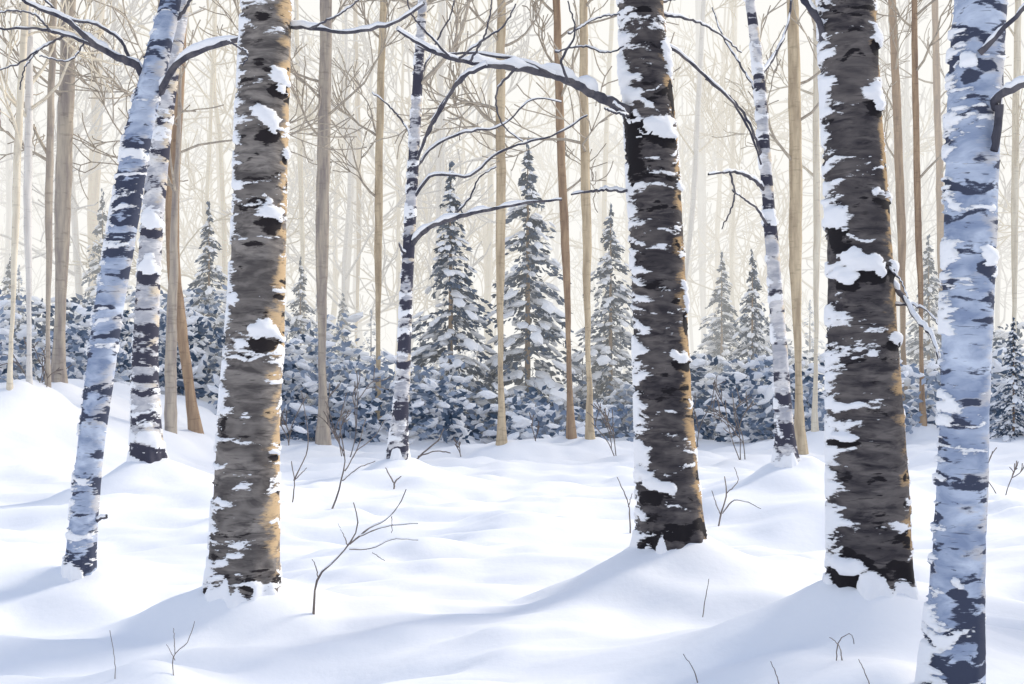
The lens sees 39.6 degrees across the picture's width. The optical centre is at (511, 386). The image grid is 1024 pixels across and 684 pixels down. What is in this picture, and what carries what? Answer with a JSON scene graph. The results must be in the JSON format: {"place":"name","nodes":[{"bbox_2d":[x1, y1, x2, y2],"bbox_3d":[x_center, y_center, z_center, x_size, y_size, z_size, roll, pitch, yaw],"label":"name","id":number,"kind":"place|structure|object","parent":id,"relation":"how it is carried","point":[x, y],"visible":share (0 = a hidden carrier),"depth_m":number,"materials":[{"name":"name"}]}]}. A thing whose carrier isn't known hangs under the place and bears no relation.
{"place":"outdoors","nodes":[
{"label":"outdoors","id":0,"kind":"place"},
{"bbox_2d":[0,379,1023,683],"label":"snow ground","id":1,"kind":"structure","parent":0,"point":[520,563],"depth_m":11.33,"materials":[{"name":"white snow"}]},
{"bbox_2d":[0,254,24,324],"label":"spruce tree","id":2,"kind":"object","parent":1,"relation":"on","point":[6,281],"visible":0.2,"depth_m":47.92,"materials":[{"name":"grey plant"}]},
{"bbox_2d":[0,0,56,387],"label":"bare tree","id":3,"kind":"object","parent":1,"relation":"on","point":[48,149],"visible":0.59,"depth_m":26.41,"materials":[{"name":"beige plant"}]},
{"bbox_2d":[0,337,71,382],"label":"bare shrub","id":4,"kind":"object","parent":1,"relation":"on","point":[22,368],"visible":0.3,"depth_m":34.78,"materials":[{"name":"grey plant"}]},
{"bbox_2d":[0,0,75,382],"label":"bare tree","id":5,"kind":"object","parent":1,"relation":"on","point":[63,174],"visible":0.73,"depth_m":30.53,"materials":[{"name":"brown plant"}]},
{"bbox_2d":[25,341,62,386],"bbox_3d":[-8.706,-0.395,26.445,0.766,0.900,0.347,0,0,0],"label":"bare shrub","id":6,"kind":"object","parent":1,"relation":"on","point":[57,370],"visible":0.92,"depth_m":26.40,"materials":[{"name":"grey plant"}]},
{"bbox_2d":[0,0,112,384],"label":"bare tree","id":7,"kind":"object","parent":1,"relation":"on","point":[30,80],"visible":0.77,"depth_m":26.00,"materials":[{"name":"beige wood"}]},
{"bbox_2d":[0,0,136,390],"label":"bare tree","id":8,"kind":"object","parent":1,"relation":"on","point":[18,122],"visible":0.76,"depth_m":25.56,"materials":[{"name":"beige wood"}]},
{"bbox_2d":[41,0,132,296],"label":"bare tree","id":9,"kind":"object","parent":1,"relation":"on","point":[93,189],"visible":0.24,"depth_m":59.82,"materials":[{"name":"beige plant"}]},
{"bbox_2d":[0,0,203,433],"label":"bare tree","id":10,"kind":"object","parent":1,"relation":"on","point":[194,423],"visible":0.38,"depth_m":30.44,"materials":[{"name":"brown plant"}]},
{"bbox_2d":[81,188,125,341],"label":"spruce tree","id":11,"kind":"object","parent":1,"relation":"on","point":[94,266],"visible":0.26,"depth_m":47.91,"materials":[{"name":"grey plant"}]},
{"bbox_2d":[110,632,115,673],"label":"dry grass","id":12,"kind":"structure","parent":1,"relation":"on","point":[113,654],"depth_m":8.38,"materials":[{"name":"grey plant"}]},
{"bbox_2d":[126,0,190,463],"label":"birch tree","id":13,"kind":"object","parent":1,"relation":"on","point":[146,443],"visible":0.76,"depth_m":18.95,"materials":[{"name":"white plant"}]},
{"bbox_2d":[166,621,194,675],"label":"dry grass","id":14,"kind":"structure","parent":1,"relation":"on","point":[179,649],"depth_m":8.42,"materials":[{"name":"brown plant"}]},
{"bbox_2d":[0,0,373,433],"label":"bare tree","id":15,"kind":"object","parent":1,"relation":"on","point":[170,406],"visible":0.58,"depth_m":29.12,"materials":[{"name":"brown plant"}]},
{"bbox_2d":[181,201,227,395],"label":"spruce tree","id":16,"kind":"object","parent":1,"relation":"on","point":[206,262],"visible":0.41,"depth_m":43.89,"materials":[{"name":"grey plant"}]},
{"bbox_2d":[0,0,425,580],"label":"birch tree","id":17,"kind":"object","parent":1,"relation":"on","point":[79,558],"visible":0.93,"depth_m":10.87,"materials":[{"name":"white plant"}]},
{"bbox_2d":[202,0,292,608],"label":"birch tree","id":18,"kind":"object","parent":1,"relation":"on","point":[243,563],"visible":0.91,"depth_m":9.87,"materials":[{"name":"grey plant"}]},
{"bbox_2d":[198,0,317,399],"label":"bare tree","id":19,"kind":"object","parent":1,"relation":"on","point":[300,178],"visible":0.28,"depth_m":47.98,"materials":[{"name":"beige wood"}]},
{"bbox_2d":[280,397,306,444],"bbox_3d":[-5.636,0.887,34.724,0.924,1.442,0.878,0,0,44],"label":"bare shrub","id":20,"kind":"object","parent":1,"relation":"on","point":[284,423],"visible":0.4,"depth_m":34.62,"materials":[{"name":"brown plant"}]},
{"bbox_2d":[291,393,308,501],"bbox_3d":[-2.748,0.870,18.397,0.248,1.576,0.184,0,0,0],"label":"sapling","id":21,"kind":"object","parent":1,"relation":"on","point":[295,476],"visible":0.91,"depth_m":18.38,"materials":[{"name":"brown plant"}]},
{"bbox_2d":[285,256,327,405],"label":"spruce tree","id":22,"kind":"object","parent":1,"relation":"on","point":[297,316],"visible":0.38,"depth_m":45.91,"materials":[{"name":"grey plant"}]},
{"bbox_2d":[199,0,434,444],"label":"bare tree","id":23,"kind":"object","parent":1,"relation":"on","point":[322,435],"visible":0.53,"depth_m":34.08,"materials":[{"name":"beige plant"}]},
{"bbox_2d":[290,1,362,372],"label":"bare tree","id":24,"kind":"object","parent":1,"relation":"on","point":[358,152],"visible":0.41,"depth_m":56.38,"materials":[{"name":"beige plant"}]},
{"bbox_2d":[330,293,362,392],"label":"spruce tree","id":25,"kind":"object","parent":1,"relation":"on","point":[352,344],"visible":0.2,"depth_m":49.95,"materials":[{"name":"grey plant"}]},
{"bbox_2d":[310,0,386,422],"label":"bare tree","id":26,"kind":"object","parent":1,"relation":"on","point":[378,134],"visible":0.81,"depth_m":38.82,"materials":[{"name":"beige plant"}]},
{"bbox_2d":[318,364,390,456],"bbox_3d":[-3.631,0.635,32.741,0.678,2.326,2.433,0,0,27],"label":"bare shrub","id":27,"kind":"object","parent":1,"relation":"on","point":[343,421],"visible":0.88,"depth_m":32.35,"materials":[{"name":"grey plant"}]},
{"bbox_2d":[326,393,385,508],"bbox_3d":[-1.982,0.882,18.029,0.749,1.598,0.153,0,0,0],"label":"sapling","id":28,"kind":"object","parent":1,"relation":"on","point":[357,449],"visible":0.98,"depth_m":18.07,"materials":[{"name":"grey plant"}]},
{"bbox_2d":[312,489,417,613],"bbox_3d":[-1.007,1.169,9.783,0.738,0.910,0.212,0,0,0],"label":"sapling","id":29,"kind":"object","parent":1,"relation":"on","point":[363,533],"visible":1,"depth_m":9.78,"materials":[{"name":"grey plant"}]},
{"bbox_2d":[385,468,400,488],"bbox_3d":[-1.826,1.479,21.730,0.300,0.482,0.063,0,0,-39],"label":"sapling","id":30,"kind":"object","parent":1,"relation":"on","point":[392,479],"visible":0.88,"depth_m":21.72,"materials":[{"name":"grey plant"}]},
{"bbox_2d":[390,0,462,367],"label":"bare tree","id":31,"kind":"object","parent":1,"relation":"on","point":[439,121],"visible":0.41,"depth_m":51.22,"materials":[{"name":"beige wood"}]},
{"bbox_2d":[417,428,450,458],"bbox_3d":[-1.669,1.309,28.290,0.903,0.940,0.159,0,0,0],"label":"sapling","id":32,"kind":"object","parent":1,"relation":"on","point":[420,455],"visible":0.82,"depth_m":28.32,"materials":[{"name":"grey plant"}]},
{"bbox_2d":[395,161,507,434],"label":"spruce tree","id":33,"kind":"object","parent":1,"relation":"on","point":[458,304],"visible":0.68,"depth_m":41.80,"materials":[{"name":"grey plant"}]},
{"bbox_2d":[370,0,543,445],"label":"bare tree","id":34,"kind":"object","parent":1,"relation":"on","point":[499,137],"visible":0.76,"depth_m":31.21,"materials":[{"name":"beige plant"}]},
{"bbox_2d":[453,438,460,456],"bbox_3d":[-1.216,1.406,31.590,0.196,0.544,0.205,0,0,0],"label":"bare shrub","id":35,"kind":"object","parent":1,"relation":"on","point":[458,443],"visible":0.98,"depth_m":31.58,"materials":[{"name":"grey plant"}]},
{"bbox_2d":[372,0,587,459],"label":"birch tree","id":36,"kind":"object","parent":1,"relation":"on","point":[398,444],"visible":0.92,"depth_m":23.35,"materials":[{"name":"white plant"}]},
{"bbox_2d":[0,0,1023,390],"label":"distant trees","id":37,"kind":"object","parent":1,"relation":"on","point":[426,212],"visible":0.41,"depth_m":60.44,"materials":[{"name":"beige wood"}]},
{"bbox_2d":[0,265,1023,444],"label":"snowy undergrowth","id":38,"kind":"object","parent":1,"relation":"on","point":[453,420],"visible":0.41,"depth_m":39.21,"materials":[{"name":"white plant"}]},
{"bbox_2d":[472,136,586,437],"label":"spruce tree","id":39,"kind":"object","parent":1,"relation":"on","point":[546,326],"visible":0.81,"depth_m":42.69,"materials":[{"name":"grey plant"}]},
{"bbox_2d":[529,412,539,440],"bbox_3d":[0.502,1.085,32.322,0.123,0.982,0.588,0,0,18],"label":"bare shrub","id":40,"kind":"object","parent":1,"relation":"on","point":[538,426],"visible":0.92,"depth_m":32.40,"materials":[{"name":"grey plant"}]},
{"bbox_2d":[447,0,680,439],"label":"bare tree","id":41,"kind":"object","parent":1,"relation":"on","point":[584,134],"visible":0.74,"depth_m":32.06,"materials":[{"name":"beige plant"}]},
{"bbox_2d":[517,0,623,391],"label":"bare tree","id":42,"kind":"object","parent":1,"relation":"on","point":[608,62],"visible":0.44,"depth_m":56.53,"materials":[{"name":"beige wood"}]},
{"bbox_2d":[396,0,761,553],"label":"birch tree","id":43,"kind":"object","parent":1,"relation":"on","point":[668,513],"visible":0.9,"depth_m":10.32,"materials":[{"name":"black plant"}]},
{"bbox_2d":[562,203,633,435],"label":"spruce tree","id":44,"kind":"object","parent":1,"relation":"on","point":[601,360],"visible":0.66,"depth_m":43.86,"materials":[{"name":"grey plant"}]},
{"bbox_2d":[587,400,616,455],"bbox_3d":[1.867,0.971,30.502,0.470,1.346,1.007,0,0,26],"label":"bare shrub","id":45,"kind":"object","parent":1,"relation":"on","point":[605,417],"visible":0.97,"depth_m":30.73,"materials":[{"name":"brown plant"}]},
{"bbox_2d":[529,0,678,438],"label":"bare tree","id":46,"kind":"object","parent":1,"relation":"on","point":[563,190],"visible":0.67,"depth_m":34.38,"materials":[{"name":"brown plant"}]},
{"bbox_2d":[617,477,631,532],"bbox_3d":[1.254,1.329,15.617,0.204,0.668,0.071,0,0,-29],"label":"sapling","id":47,"kind":"object","parent":1,"relation":"on","point":[628,506],"visible":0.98,"depth_m":15.60,"materials":[{"name":"grey plant"}]},
{"bbox_2d":[702,579,708,616],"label":"dry grass","id":48,"kind":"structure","parent":1,"relation":"on","point":[705,598],"depth_m":9.40,"materials":[{"name":"grey plant"}]},
{"bbox_2d":[693,380,725,446],"bbox_3d":[4.830,0.764,37.786,1.783,1.861,1.134,0,0,0],"label":"bare shrub","id":49,"kind":"object","parent":1,"relation":"on","point":[707,410],"visible":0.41,"depth_m":37.60,"materials":[{"name":"brown plant"}]},
{"bbox_2d":[679,0,743,352],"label":"bare tree","id":50,"kind":"object","parent":1,"relation":"on","point":[701,188],"visible":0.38,"depth_m":67.11,"materials":[{"name":"beige wood"}]},
{"bbox_2d":[672,0,752,281],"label":"bare tree","id":51,"kind":"object","parent":1,"relation":"on","point":[695,151],"visible":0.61,"depth_m":48.98,"materials":[{"name":"beige wood"}]},
{"bbox_2d":[693,251,743,379],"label":"spruce tree","id":52,"kind":"object","parent":1,"relation":"on","point":[718,348],"visible":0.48,"depth_m":47.96,"materials":[{"name":"grey plant"}]},
{"bbox_2d":[706,375,755,459],"bbox_3d":[4.609,0.709,29.753,1.048,1.870,1.103,0,0,0],"label":"bare shrub","id":53,"kind":"object","parent":1,"relation":"on","point":[738,405],"visible":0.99,"depth_m":29.95,"materials":[{"name":"grey plant"}]},
{"bbox_2d":[683,2,781,350],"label":"bare tree","id":54,"kind":"object","parent":1,"relation":"on","point":[717,97],"visible":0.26,"depth_m":66.85,"materials":[{"name":"beige wood"}]},
{"bbox_2d":[712,467,760,525],"bbox_3d":[2.575,1.350,16.216,0.596,0.864,0.136,0,0,-10],"label":"sapling","id":55,"kind":"object","parent":1,"relation":"on","point":[721,513],"visible":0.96,"depth_m":16.22,"materials":[{"name":"grey plant"}]},
{"bbox_2d":[715,249,771,433],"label":"spruce tree","id":56,"kind":"object","parent":1,"relation":"on","point":[751,340],"visible":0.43,"depth_m":43.95,"materials":[{"name":"grey plant"}]},
{"bbox_2d":[705,0,799,467],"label":"birch tree","id":57,"kind":"object","parent":1,"relation":"on","point":[785,453],"visible":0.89,"depth_m":17.89,"materials":[{"name":"white plant"}]},
{"bbox_2d":[712,0,820,431],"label":"bare tree","id":58,"kind":"object","parent":1,"relation":"on","point":[815,174],"visible":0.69,"depth_m":36.00,"materials":[{"name":"beige wood"}]},
{"bbox_2d":[742,0,891,454],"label":"bare tree","id":59,"kind":"object","parent":1,"relation":"on","point":[794,155],"visible":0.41,"depth_m":32.39,"materials":[{"name":"beige plant"}]},
{"bbox_2d":[800,0,939,600],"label":"birch tree","id":60,"kind":"object","parent":1,"relation":"on","point":[869,548],"visible":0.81,"depth_m":7.86,"materials":[{"name":"black plant"}]},
{"bbox_2d":[879,0,926,412],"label":"bare tree","id":61,"kind":"object","parent":1,"relation":"on","point":[897,155],"visible":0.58,"depth_m":42.70,"materials":[{"name":"brown plant"}]},
{"bbox_2d":[876,0,953,425],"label":"bare tree","id":62,"kind":"object","parent":1,"relation":"on","point":[916,165],"visible":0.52,"depth_m":37.63,"materials":[{"name":"brown plant"}]},
{"bbox_2d":[899,234,942,398],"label":"spruce tree","id":63,"kind":"object","parent":1,"relation":"on","point":[929,290],"visible":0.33,"depth_m":46.94,"materials":[{"name":"grey plant"}]},
{"bbox_2d":[877,0,1020,335],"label":"bare tree","id":64,"kind":"object","parent":1,"relation":"on","point":[937,97],"visible":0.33,"depth_m":47.61,"materials":[{"name":"brown plant"}]},
{"bbox_2d":[914,0,1023,683],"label":"birch tree","id":65,"kind":"object","parent":1,"relation":"on","point":[952,648],"visible":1,"depth_m":6.50,"materials":[{"name":"white plant"}]},
{"bbox_2d":[989,318,1023,440],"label":"spruce tree","id":66,"kind":"object","parent":1,"relation":"on","point":[1014,397],"visible":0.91,"depth_m":32.93,"materials":[{"name":"blue plant"}]},
{"bbox_2d":[989,447,1023,494],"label":"bare shrub","id":67,"kind":"object","parent":1,"relation":"on","point":[1015,467],"visible":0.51,"depth_m":21.60,"materials":[{"name":"grey plant"}]},
{"bbox_2d":[1000,0,1023,376],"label":"bare tree","id":68,"kind":"object","parent":1,"relation":"on","point":[1016,107],"visible":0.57,"depth_m":40.67,"materials":[{"name":"beige wood"}]},
{"bbox_2d":[0,0,1023,388],"label":"sky","id":69,"kind":"structure","parent":0,"point":[776,20],"materials":[{"name":"white"}]},
{"bbox_2d":[683,654,697,682],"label":"dry grass","id":70,"kind":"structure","parent":0,"point":[692,668],"depth_m":7.48,"materials":[{"name":"grey plant"}]},
{"bbox_2d":[829,633,853,660],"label":"dry grass","id":71,"kind":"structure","parent":0,"point":[839,646],"depth_m":7.14,"materials":[{"name":"grey plant"}]}
]}

